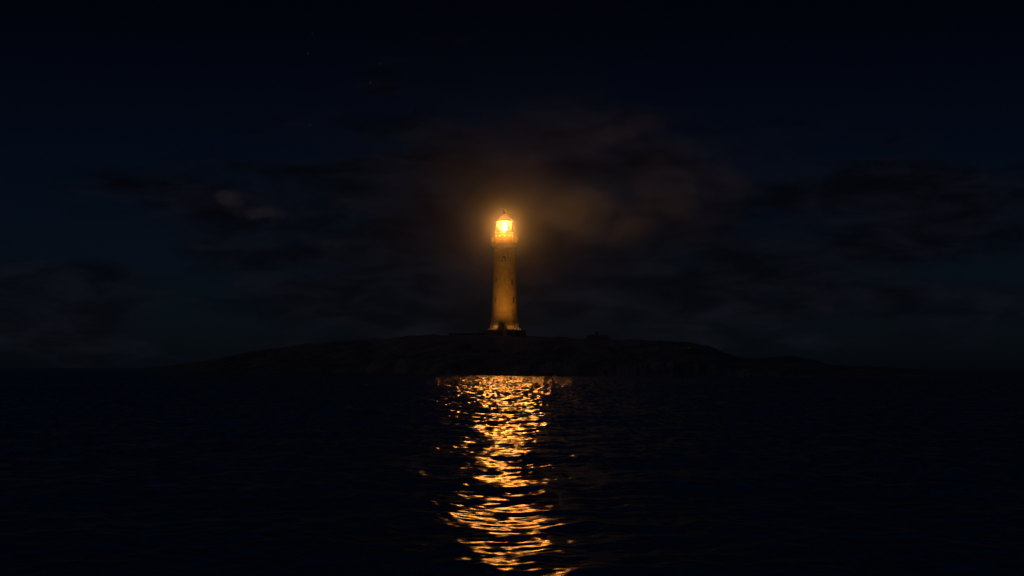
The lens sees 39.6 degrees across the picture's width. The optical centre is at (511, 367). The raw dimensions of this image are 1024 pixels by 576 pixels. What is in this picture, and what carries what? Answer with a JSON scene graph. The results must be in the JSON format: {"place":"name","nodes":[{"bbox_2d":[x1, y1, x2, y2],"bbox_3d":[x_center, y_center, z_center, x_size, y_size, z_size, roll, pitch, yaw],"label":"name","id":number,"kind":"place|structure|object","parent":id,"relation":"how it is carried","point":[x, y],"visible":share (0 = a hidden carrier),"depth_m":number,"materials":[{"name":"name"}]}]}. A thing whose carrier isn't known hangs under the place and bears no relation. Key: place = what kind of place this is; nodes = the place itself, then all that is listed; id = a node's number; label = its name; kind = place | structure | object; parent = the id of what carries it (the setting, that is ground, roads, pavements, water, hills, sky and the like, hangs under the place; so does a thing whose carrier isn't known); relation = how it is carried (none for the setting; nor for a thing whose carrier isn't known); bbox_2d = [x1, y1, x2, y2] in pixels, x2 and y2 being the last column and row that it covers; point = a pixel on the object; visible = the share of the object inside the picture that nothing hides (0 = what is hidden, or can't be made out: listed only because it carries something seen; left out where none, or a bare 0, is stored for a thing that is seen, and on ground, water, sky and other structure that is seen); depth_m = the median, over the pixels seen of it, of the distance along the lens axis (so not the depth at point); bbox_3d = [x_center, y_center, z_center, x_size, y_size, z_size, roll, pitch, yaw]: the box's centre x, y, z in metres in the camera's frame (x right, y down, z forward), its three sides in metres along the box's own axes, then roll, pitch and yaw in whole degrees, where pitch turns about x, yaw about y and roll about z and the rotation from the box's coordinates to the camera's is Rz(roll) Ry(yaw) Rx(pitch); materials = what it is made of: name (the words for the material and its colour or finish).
{"place":"outdoors","nodes":[
{"label":"outdoors","id":0,"kind":"place"},
{"bbox_2d":[0,368,1023,575],"bbox_3d":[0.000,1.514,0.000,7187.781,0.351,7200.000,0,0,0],"label":"sea","id":1,"kind":"structure","parent":0,"point":[130,472],"depth_m":19.71,"materials":[{"name":"liquid"}]},
{"bbox_2d":[0,0,1023,367],"label":"sky","id":2,"kind":"structure","parent":0,"point":[831,182],"materials":[{"name":"black"}]},
{"bbox_2d":[142,334,976,378],"bbox_3d":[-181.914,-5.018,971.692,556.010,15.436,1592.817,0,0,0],"label":"island","id":3,"kind":"structure","parent":0,"point":[483,355],"depth_m":333.89,"materials":[{"name":"black stone"}]},
{"bbox_2d":[449,333,483,335],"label":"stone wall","id":4,"kind":"structure","parent":3,"relation":"on","point":[462,334],"depth_m":518.60,"materials":[{"name":"black stone"}]},
{"bbox_2d":[483,207,525,336],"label":"lighthouse","id":5,"kind":"object","parent":3,"relation":"on","point":[504,316],"visible":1,"depth_m":516.36,"materials":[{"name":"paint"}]},
{"bbox_2d":[587,331,608,338],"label":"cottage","id":6,"kind":"structure","parent":3,"relation":"on","point":[598,336],"depth_m":526.85,"materials":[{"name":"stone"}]}
]}

